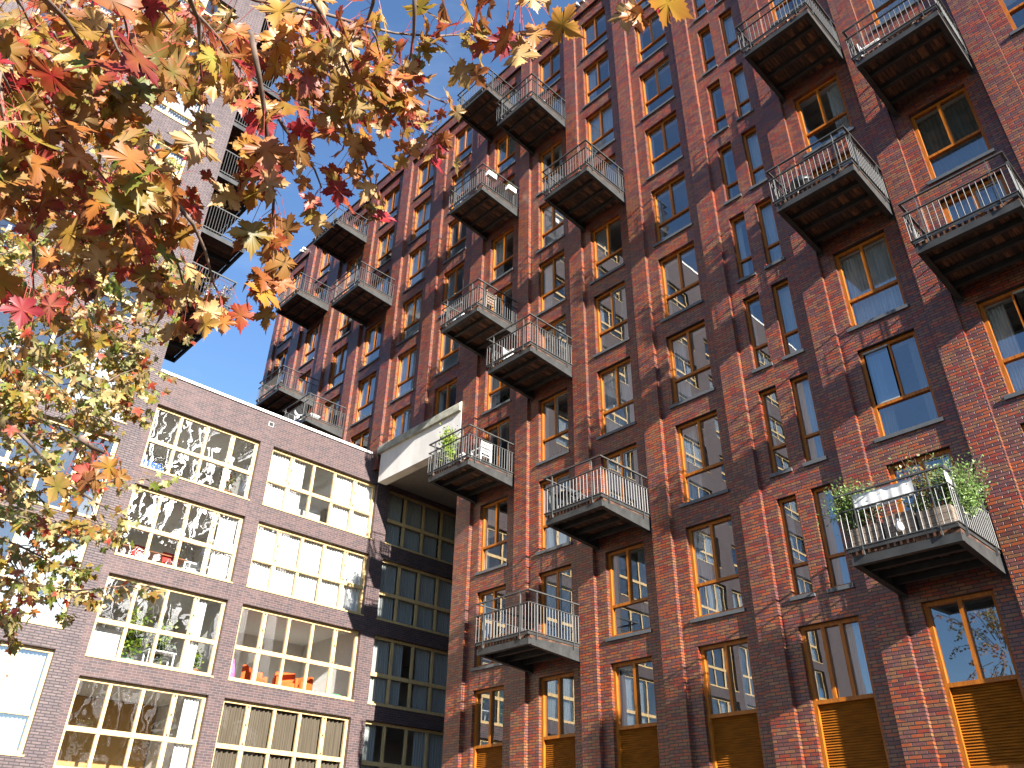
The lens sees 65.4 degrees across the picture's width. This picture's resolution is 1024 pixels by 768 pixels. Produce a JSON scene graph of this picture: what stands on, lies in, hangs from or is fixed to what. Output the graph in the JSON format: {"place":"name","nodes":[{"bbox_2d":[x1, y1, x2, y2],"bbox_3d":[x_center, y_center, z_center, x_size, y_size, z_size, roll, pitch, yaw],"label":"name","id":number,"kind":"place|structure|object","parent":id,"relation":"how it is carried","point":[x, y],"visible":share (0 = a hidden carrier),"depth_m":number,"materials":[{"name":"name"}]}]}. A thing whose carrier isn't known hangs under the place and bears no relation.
{"place":"outdoors","nodes":[
{"label":"outdoors","id":0,"kind":"place"},
{"bbox_2d":[161,0,580,405],"label":"sky","id":1,"kind":"structure","parent":0,"point":[233,364],"materials":[{"name":"blue"}]},
{"label":"ground","id":2,"kind":"structure","parent":0,"visible":0},
{"bbox_2d":[0,0,201,656],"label":"maple tree","id":3,"kind":"object","parent":2,"relation":"on","point":[25,397],"visible":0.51,"depth_m":5.34,"materials":[{"name":"yellow plant"}]},
{"bbox_2d":[0,0,307,767],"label":"brick tower","id":4,"kind":"structure","parent":2,"relation":"on","point":[35,672],"depth_m":26.74,"materials":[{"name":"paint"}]},
{"bbox_2d":[0,642,53,756],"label":"window","id":5,"kind":"structure","parent":4,"relation":"in","point":[20,674],"depth_m":22.09,"materials":[{"name":"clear glass"}]},
{"bbox_2d":[0,517,85,628],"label":"window","id":6,"kind":"structure","parent":4,"relation":"in","point":[46,617],"depth_m":23.41,"materials":[{"name":"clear glass"}]},
{"bbox_2d":[0,403,118,518],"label":"window","id":7,"kind":"structure","parent":4,"relation":"in","point":[2,460],"depth_m":24.85,"materials":[{"name":"beige glass"}]},
{"bbox_2d":[0,303,144,424],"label":"window","id":8,"kind":"structure","parent":4,"relation":"in","point":[103,373],"depth_m":26.65,"materials":[{"name":"beige glass"}]},
{"bbox_2d":[144,76,203,128],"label":"window","id":9,"kind":"structure","parent":4,"relation":"in","point":[175,111],"depth_m":33.53,"materials":[{"name":"white glass"}]},
{"bbox_2d":[43,369,455,767],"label":"brick wing","id":10,"kind":"structure","parent":2,"relation":"on","point":[347,597],"depth_m":29.08,"materials":[{"name":"brick"}]},
{"bbox_2d":[88,627,120,656],"bbox_3d":[-12.458,7.934,24.230,0.900,1.000,0.060,27,-40,-36],"label":"cupboard","id":11,"kind":"object","parent":10,"relation":"in","point":[104,641],"visible":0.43,"depth_m":24.30,"materials":[{"name":"white plastic"}]},
{"bbox_2d":[53,676,205,767],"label":"window","id":12,"kind":"structure","parent":10,"relation":"in","point":[183,741],"depth_m":24.14,"materials":[{"name":"beige glass"}]},
{"bbox_2d":[121,601,153,659],"bbox_3d":[-11.910,7.961,25.195,0.955,2.086,0.803,-3,-32,6],"label":"potted plant","id":13,"kind":"object","parent":10,"relation":"in","point":[134,639],"visible":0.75,"depth_m":25.04,"materials":[{"name":"green plant"}]},
{"bbox_2d":[117,544,186,568],"bbox_3d":[-12.173,6.071,26.705,2.200,0.740,0.800,27,-40,-36],"label":"dining table","id":14,"kind":"object","parent":10,"relation":"in","point":[152,555],"visible":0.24,"depth_m":26.77,"materials":[{"name":"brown wood"}]},
{"bbox_2d":[85,574,225,677],"bbox_3d":[-11.130,7.672,25.199,3.990,2.510,0.440,27,-40,-36],"label":"window","id":15,"kind":"structure","parent":10,"relation":"in","point":[192,637],"depth_m":25.45,"materials":[{"name":"beige glass"}]},
{"bbox_2d":[145,615,178,663],"bbox_3d":[-11.444,8.523,25.939,1.056,1.929,1.018,-3,-32,7],"label":"potted plant","id":16,"kind":"object","parent":10,"relation":"in","point":[161,646],"visible":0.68,"depth_m":25.83,"materials":[{"name":"green plant"}]},
{"bbox_2d":[114,485,242,583],"bbox_3d":[-11.079,5.087,26.798,3.990,2.450,0.445,27,-40,-36],"label":"window","id":17,"kind":"structure","parent":10,"relation":"in","point":[222,546],"depth_m":27.33,"materials":[{"name":"beige glass"}]},
{"bbox_2d":[140,406,258,500],"bbox_3d":[-10.980,2.488,28.344,3.990,2.420,0.305,27,-40,-36],"label":"window","id":18,"kind":"structure","parent":10,"relation":"in","point":[226,466],"depth_m":28.48,"materials":[{"name":"beige glass"}]},
{"bbox_2d":[211,699,348,767],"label":"window","id":19,"kind":"structure","parent":10,"relation":"in","point":[241,740],"depth_m":26.59,"materials":[{"name":"clear glass"}]},
{"bbox_2d":[228,605,358,701],"bbox_3d":[-7.522,9.494,28.031,4.880,2.510,0.305,27,-40,-36],"label":"window","id":20,"kind":"structure","parent":10,"relation":"in","point":[257,651],"depth_m":28.07,"materials":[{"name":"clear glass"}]},
{"bbox_2d":[246,522,367,615],"bbox_3d":[-7.518,6.933,29.672,4.880,2.450,0.445,27,-40,-36],"label":"window","id":21,"kind":"structure","parent":10,"relation":"in","point":[273,567],"depth_m":29.73,"materials":[{"name":"beige glass"}]},
{"bbox_2d":[262,448,375,539],"bbox_3d":[-7.467,4.360,31.262,4.880,2.420,0.445,27,-40,-36],"label":"window","id":22,"kind":"structure","parent":10,"relation":"in","point":[349,501],"depth_m":31.34,"materials":[{"name":"beige glass"}]},
{"bbox_2d":[361,721,443,767],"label":"window","id":23,"kind":"structure","parent":10,"relation":"in","point":[427,744],"depth_m":29.99,"materials":[{"name":"beige glass"}]},
{"bbox_2d":[367,636,447,716],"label":"window","id":24,"kind":"structure","parent":10,"relation":"in","point":[436,686],"depth_m":31.07,"materials":[{"name":"beige glass"}]},
{"bbox_2d":[376,560,451,636],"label":"window","id":25,"kind":"structure","parent":10,"relation":"in","point":[406,576],"depth_m":32.69,"materials":[{"name":"beige glass"}]},
{"bbox_2d":[384,491,455,564],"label":"window","id":26,"kind":"structure","parent":10,"relation":"in","point":[411,519],"depth_m":34.29,"materials":[{"name":"beige glass"}]},
{"bbox_2d":[0,0,694,505],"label":"maple tree","id":27,"kind":"object","parent":2,"relation":"on","point":[108,224],"visible":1,"depth_m":1.95,"materials":[{"name":"orange plant"}]},
{"bbox_2d":[256,0,1023,767],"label":"brick building","id":28,"kind":"structure","parent":2,"relation":"on","point":[726,364],"depth_m":21.76,"materials":[{"name":"red brick"}]},
{"bbox_2d":[324,345,347,393],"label":"window","id":29,"kind":"structure","parent":28,"relation":"in","point":[337,373],"depth_m":40.42,"materials":[{"name":"orange glass"}]},
{"bbox_2d":[350,373,375,427],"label":"window","id":30,"kind":"structure","parent":28,"relation":"in","point":[366,391],"depth_m":37.00,"materials":[{"name":"orange glass"}]},
{"bbox_2d":[357,320,382,371],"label":"window","id":31,"kind":"structure","parent":28,"relation":"in","point":[372,334],"depth_m":38.64,"materials":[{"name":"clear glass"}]},
{"bbox_2d":[371,227,394,272],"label":"window","id":32,"kind":"structure","parent":28,"relation":"in","point":[383,251],"depth_m":41.79,"materials":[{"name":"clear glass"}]},
{"bbox_2d":[390,405,410,439],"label":"window","id":33,"kind":"structure","parent":28,"relation":"in","point":[401,420],"depth_m":33.84,"materials":[{"name":"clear glass"}]},
{"bbox_2d":[390,346,416,403],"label":"window","id":34,"kind":"structure","parent":28,"relation":"in","point":[406,368],"depth_m":35.10,"materials":[{"name":"clear glass"}]},
{"bbox_2d":[396,292,421,346],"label":"window","id":35,"kind":"structure","parent":28,"relation":"in","point":[413,307],"depth_m":36.70,"materials":[{"name":"clear glass"}]},
{"bbox_2d":[402,243,426,293],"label":"window","id":36,"kind":"structure","parent":28,"relation":"in","point":[417,259],"depth_m":38.28,"materials":[{"name":"clear glass"}]},
{"bbox_2d":[408,198,430,245],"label":"window","id":37,"kind":"structure","parent":28,"relation":"in","point":[422,213],"depth_m":39.88,"materials":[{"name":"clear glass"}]},
{"bbox_2d":[413,158,432,200],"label":"window","id":38,"kind":"structure","parent":28,"relation":"in","point":[424,175],"depth_m":41.47,"materials":[{"name":"clear glass"}]},
{"bbox_2d":[433,333,458,377],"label":"window","id":39,"kind":"structure","parent":28,"relation":"in","point":[449,349],"depth_m":33.09,"materials":[{"name":"clear glass"}]},
{"bbox_2d":[435,379,456,414],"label":"window","id":40,"kind":"structure","parent":28,"relation":"in","point":[440,392],"depth_m":32.07,"materials":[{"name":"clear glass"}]},
{"bbox_2d":[438,423,459,468],"bbox_3d":[-2.168,2.154,27.026,0.747,1.936,0.824,10,-33,-13],"label":"bamboo plant","id":41,"kind":"object","parent":28,"relation":"on","point":[451,445],"visible":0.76,"depth_m":26.99,"materials":[{"name":"green plant"}]},
{"bbox_2d":[438,263,463,318],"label":"window","id":42,"kind":"structure","parent":28,"relation":"in","point":[451,280],"depth_m":35.04,"materials":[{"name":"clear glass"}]},
{"bbox_2d":[442,220,465,264],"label":"window","id":43,"kind":"structure","parent":28,"relation":"in","point":[456,224],"depth_m":36.38,"materials":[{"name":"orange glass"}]},
{"bbox_2d":[450,126,472,169],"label":"window","id":44,"kind":"structure","parent":28,"relation":"in","point":[461,141],"depth_m":39.72,"materials":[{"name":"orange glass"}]},
{"bbox_2d":[470,586,505,671],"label":"window","id":45,"kind":"structure","parent":28,"relation":"in","point":[482,663],"depth_m":25.12,"materials":[{"name":"clear glass"}]},
{"bbox_2d":[473,686,503,767],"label":"louvred window","id":46,"kind":"structure","parent":28,"relation":"in","point":[489,755],"depth_m":23.15,"materials":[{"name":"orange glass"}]},
{"bbox_2d":[474,497,507,575],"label":"window","id":47,"kind":"structure","parent":28,"relation":"in","point":[491,512],"depth_m":26.68,"materials":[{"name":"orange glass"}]},
{"bbox_2d":[481,348,510,415],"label":"window","id":48,"kind":"structure","parent":28,"relation":"in","point":[494,386],"depth_m":29.59,"materials":[{"name":"orange glass"}]},
{"bbox_2d":[485,419,508,468],"bbox_3d":[-0.368,2.465,27.964,0.350,2.336,1.360,27,-40,-36],"label":"balcony door","id":49,"kind":"structure","parent":28,"relation":"in","point":[498,428],"depth_m":28.40,"materials":[{"name":"orange glass"}]},
{"bbox_2d":[487,227,513,286],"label":"window","id":50,"kind":"structure","parent":28,"relation":"in","point":[499,245],"depth_m":32.98,"materials":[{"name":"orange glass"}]},
{"bbox_2d":[496,135,515,176],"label":"window","id":51,"kind":"structure","parent":28,"relation":"in","point":[505,158],"depth_m":36.11,"materials":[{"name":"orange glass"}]},
{"bbox_2d":[538,48,560,96],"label":"window","id":52,"kind":"structure","parent":28,"relation":"in","point":[546,67],"depth_m":36.06,"materials":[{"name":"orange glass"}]},
{"bbox_2d":[536,139,562,196],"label":"window","id":53,"kind":"structure","parent":28,"relation":"in","point":[557,147],"depth_m":32.89,"materials":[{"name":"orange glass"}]},
{"bbox_2d":[536,203,564,253],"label":"window","id":54,"kind":"structure","parent":28,"relation":"in","point":[552,227],"depth_m":31.10,"materials":[{"name":"orange glass"}]},
{"bbox_2d":[536,251,565,316],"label":"window","id":55,"kind":"structure","parent":28,"relation":"in","point":[547,292],"depth_m":29.68,"materials":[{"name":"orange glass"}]},
{"bbox_2d":[535,390,569,466],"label":"window","id":56,"kind":"structure","parent":28,"relation":"in","point":[545,438],"depth_m":26.47,"materials":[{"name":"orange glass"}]},
{"bbox_2d":[535,472,571,555],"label":"window","id":57,"kind":"structure","parent":28,"relation":"in","point":[551,539],"depth_m":24.78,"materials":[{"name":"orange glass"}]},
{"bbox_2d":[541,565,572,642],"bbox_3d":[1.446,6.546,23.094,0.350,2.336,1.320,27,-40,-36],"label":"balcony door","id":58,"kind":"structure","parent":28,"relation":"in","point":[557,583],"depth_m":23.38,"materials":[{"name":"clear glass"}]},
{"bbox_2d":[541,672,575,767],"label":"louvred window","id":59,"kind":"structure","parent":28,"relation":"in","point":[558,749],"depth_m":21.57,"materials":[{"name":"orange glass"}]},
{"bbox_2d":[580,8,607,61],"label":"window","id":60,"kind":"structure","parent":28,"relation":"in","point":[590,33],"depth_m":34.40,"materials":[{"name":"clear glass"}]},
{"bbox_2d":[582,53,610,109],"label":"window","id":61,"kind":"structure","parent":28,"relation":"in","point":[590,74],"depth_m":32.81,"materials":[{"name":"clear glass"}]},
{"bbox_2d":[584,102,614,161],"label":"window","id":62,"kind":"structure","parent":28,"relation":"in","point":[600,125],"depth_m":31.20,"materials":[{"name":"clear glass"}]},
{"bbox_2d":[590,215,624,284],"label":"window","id":63,"kind":"structure","parent":28,"relation":"in","point":[601,237],"depth_m":28.08,"materials":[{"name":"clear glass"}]},
{"bbox_2d":[593,282,629,357],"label":"window","id":64,"kind":"structure","parent":28,"relation":"in","point":[620,289],"depth_m":26.34,"materials":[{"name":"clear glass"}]},
{"bbox_2d":[596,358,635,440],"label":"window","id":65,"kind":"structure","parent":28,"relation":"in","point":[616,392],"depth_m":24.78,"materials":[{"name":"clear glass"}]},
{"bbox_2d":[603,445,640,508],"bbox_3d":[3.314,3.025,23.042,0.350,2.336,1.350,27,-40,-36],"label":"balcony door","id":66,"kind":"structure","parent":28,"relation":"in","point":[627,457],"depth_m":23.37,"materials":[{"name":"clear glass"}]},
{"bbox_2d":[605,543,651,641],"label":"window","id":67,"kind":"structure","parent":28,"relation":"in","point":[615,607],"depth_m":21.54,"materials":[{"name":"clear glass"}]},
{"bbox_2d":[613,657,659,767],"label":"louvred window","id":68,"kind":"structure","parent":28,"relation":"in","point":[637,743],"depth_m":19.74,"materials":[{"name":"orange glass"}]},
{"bbox_2d":[635,13,667,67],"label":"window","id":69,"kind":"structure","parent":28,"relation":"in","point":[654,19],"depth_m":30.90,"materials":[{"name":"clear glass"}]},
{"bbox_2d":[640,58,674,121],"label":"window","id":70,"kind":"structure","parent":28,"relation":"in","point":[655,73],"depth_m":29.46,"materials":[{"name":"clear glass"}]},
{"bbox_2d":[646,113,683,180],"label":"window","id":71,"kind":"structure","parent":28,"relation":"in","point":[671,120],"depth_m":27.91,"materials":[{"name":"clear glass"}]},
{"bbox_2d":[653,174,692,247],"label":"window","id":72,"kind":"structure","parent":28,"relation":"in","point":[669,188],"depth_m":26.30,"materials":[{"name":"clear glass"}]},
{"bbox_2d":[660,243,702,322],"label":"window","id":73,"kind":"structure","parent":28,"relation":"in","point":[690,249],"depth_m":24.72,"materials":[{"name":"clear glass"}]},
{"bbox_2d":[668,322,714,409],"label":"window","id":74,"kind":"structure","parent":28,"relation":"in","point":[681,376],"depth_m":23.19,"materials":[{"name":"orange glass"}]},
{"bbox_2d":[677,411,728,507],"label":"window","id":75,"kind":"structure","parent":28,"relation":"in","point":[688,446],"depth_m":21.60,"materials":[{"name":"orange glass"}]},
{"bbox_2d":[699,27,717,76],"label":"narrow window","id":76,"kind":"structure","parent":28,"relation":"in","point":[705,34],"depth_m":28.04,"materials":[{"name":"orange glass"}]},
{"bbox_2d":[688,516,745,622],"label":"window","id":77,"kind":"structure","parent":28,"relation":"in","point":[704,589],"depth_m":19.99,"materials":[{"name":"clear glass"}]},
{"bbox_2d":[708,81,728,137],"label":"narrow window","id":78,"kind":"structure","parent":28,"relation":"in","point":[715,89],"depth_m":26.43,"materials":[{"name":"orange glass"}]},
{"bbox_2d":[720,10,740,60],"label":"narrow window","id":79,"kind":"structure","parent":28,"relation":"in","point":[728,28],"depth_m":27.55,"materials":[{"name":"blue glass"}]},
{"bbox_2d":[719,144,741,205],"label":"narrow window","id":80,"kind":"structure","parent":28,"relation":"in","point":[726,151],"depth_m":24.83,"materials":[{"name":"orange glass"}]},
{"bbox_2d":[700,638,764,767],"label":"louvred window","id":81,"kind":"structure","parent":28,"relation":"in","point":[734,736],"depth_m":17.92,"materials":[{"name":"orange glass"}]},
{"bbox_2d":[731,65,752,121],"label":"narrow window","id":82,"kind":"structure","parent":28,"relation":"in","point":[743,102],"depth_m":25.96,"materials":[{"name":"blue glass"}]},
{"bbox_2d":[731,214,755,283],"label":"narrow window","id":83,"kind":"structure","parent":28,"relation":"in","point":[736,224],"depth_m":23.29,"materials":[{"name":"orange glass"}]},
{"bbox_2d":[743,128,767,190],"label":"narrow window","id":84,"kind":"structure","parent":28,"relation":"in","point":[755,161],"depth_m":24.35,"materials":[{"name":"blue glass"}]},
{"bbox_2d":[745,294,772,373],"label":"narrow window","id":85,"kind":"structure","parent":28,"relation":"in","point":[750,303],"depth_m":21.64,"materials":[{"name":"clear glass"}]},
{"bbox_2d":[757,198,784,269],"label":"narrow window","id":86,"kind":"structure","parent":28,"relation":"in","point":[765,212],"depth_m":22.75,"materials":[{"name":"blue glass"}]},
{"bbox_2d":[760,387,792,478],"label":"narrow window","id":87,"kind":"structure","parent":28,"relation":"in","point":[765,396],"depth_m":20.04,"materials":[{"name":"clear glass"}]},
{"bbox_2d":[773,280,804,360],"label":"narrow window","id":88,"kind":"structure","parent":28,"relation":"in","point":[787,318],"depth_m":21.15,"materials":[{"name":"blue glass"}]},
{"bbox_2d":[779,496,815,601],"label":"narrow window","id":89,"kind":"structure","parent":28,"relation":"in","point":[798,580],"depth_m":18.48,"materials":[{"name":"clear glass"}]},
{"bbox_2d":[791,374,826,466],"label":"narrow window","id":90,"kind":"structure","parent":28,"relation":"in","point":[814,451],"depth_m":19.55,"materials":[{"name":"clear glass"}]},
{"bbox_2d":[795,75,854,158],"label":"window","id":91,"kind":"structure","parent":28,"relation":"in","point":[831,87],"depth_m":22.88,"materials":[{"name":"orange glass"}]},
{"bbox_2d":[813,485,853,592],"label":"narrow window","id":92,"kind":"structure","parent":28,"relation":"in","point":[837,564],"depth_m":17.90,"materials":[{"name":"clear glass"}]},
{"bbox_2d":[800,616,889,767],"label":"louvred window","id":93,"kind":"structure","parent":28,"relation":"in","point":[850,732],"depth_m":16.24,"materials":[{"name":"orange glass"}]},
{"bbox_2d":[816,475,881,535],"bbox_3d":[6.558,2.388,15.664,1.018,1.160,1.181,27,-40,-36],"label":"conifer shrub","id":94,"kind":"object","parent":28,"relation":"on","point":[848,504],"visible":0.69,"depth_m":15.61,"materials":[{"name":"green plant"}]},
{"bbox_2d":[850,523,886,546],"bbox_3d":[6.827,2.941,15.153,0.360,0.428,0.600,27,-40,-36],"label":"planter box","id":95,"kind":"object","parent":28,"relation":"on","point":[866,534],"visible":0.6,"depth_m":15.04,"materials":[{"name":"white wood"}]},
{"bbox_2d":[835,232,908,332],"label":"window","id":96,"kind":"structure","parent":28,"relation":"in","point":[867,269],"depth_m":19.75,"materials":[{"name":"clear glass"}]},
{"bbox_2d":[853,478,913,510],"bbox_3d":[6.990,2.101,15.054,0.036,0.362,1.150,27,-40,-36],"label":"canvas screen","id":97,"kind":"object","parent":28,"relation":"attached to","point":[886,492],"visible":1,"depth_m":15.05,"materials":[{"name":"white fabric"}]},
{"bbox_2d":[867,0,920,30],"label":"window","id":98,"kind":"structure","parent":28,"relation":"in","point":[876,3],"depth_m":22.67,"materials":[{"name":"orange glass"}]},
{"bbox_2d":[882,509,919,537],"bbox_3d":[7.264,2.674,14.784,0.360,0.508,0.580,27,-40,-36],"label":"planter box","id":99,"kind":"object","parent":28,"relation":"on","point":[903,521],"visible":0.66,"depth_m":14.69,"materials":[{"name":"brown wood"}]},
{"bbox_2d":[859,331,943,443],"bbox_3d":[8.762,0.093,18.024,0.525,2.436,1.480,27,-40,-36],"label":"window","id":100,"kind":"structure","parent":28,"relation":"in","point":[882,403],"depth_m":18.17,"materials":[{"name":"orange glass"}]},
{"bbox_2d":[888,448,974,531],"bbox_3d":[8.789,2.628,16.513,0.350,2.336,1.340,27,-40,-36],"label":"balcony door","id":101,"kind":"structure","parent":28,"relation":"in","point":[947,452],"depth_m":16.93,"materials":[{"name":"orange glass"}]},
{"bbox_2d":[916,504,959,531],"bbox_3d":[7.699,2.476,14.372,0.360,0.428,0.600,27,-40,-36],"label":"planter box","id":102,"kind":"object","parent":28,"relation":"on","point":[945,514],"visible":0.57,"depth_m":14.27,"materials":[{"name":"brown wood"}]},
{"bbox_2d":[888,449,943,509],"bbox_3d":[7.631,1.810,14.977,0.959,1.466,1.129,-20,-38,31],"label":"leafy shrub","id":103,"kind":"object","parent":102,"relation":"in","point":[916,482],"visible":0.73,"depth_m":14.85,"materials":[{"name":"green plant"}]},
{"bbox_2d":[909,444,996,520],"bbox_3d":[8.166,1.887,14.739,1.602,1.282,1.472,27,-40,-36],"label":"conifer shrub","id":104,"kind":"object","parent":102,"relation":"in","point":[967,492],"visible":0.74,"depth_m":14.52,"materials":[{"name":"green plant"}]},
{"bbox_2d":[910,87,994,185],"bbox_3d":[10.726,-6.004,19.509,0.525,2.436,1.502,27,-40,-36],"label":"window","id":105,"kind":"structure","parent":28,"relation":"in","point":[950,134],"depth_m":19.67,"materials":[{"name":"clear glass"}]},
{"bbox_2d":[923,590,1023,767],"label":"louvred window","id":106,"kind":"structure","parent":28,"relation":"in","point":[987,714],"depth_m":14.45,"materials":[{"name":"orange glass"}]},
{"bbox_2d":[941,174,1011,227],"bbox_3d":[10.753,-3.469,17.997,0.350,2.336,1.360,27,-40,-36],"label":"balcony door","id":107,"kind":"structure","parent":28,"relation":"in","point":[1000,178],"depth_m":18.51,"materials":[{"name":"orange glass"}]},
{"bbox_2d":[978,286,1023,400],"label":"window","id":108,"kind":"structure","parent":28,"relation":"in","point":[1013,358],"depth_m":16.82,"materials":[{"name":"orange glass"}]},
{"bbox_2d":[998,0,1023,36],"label":"window","id":109,"kind":"structure","parent":28,"relation":"in","point":[1004,3],"depth_m":19.49,"materials":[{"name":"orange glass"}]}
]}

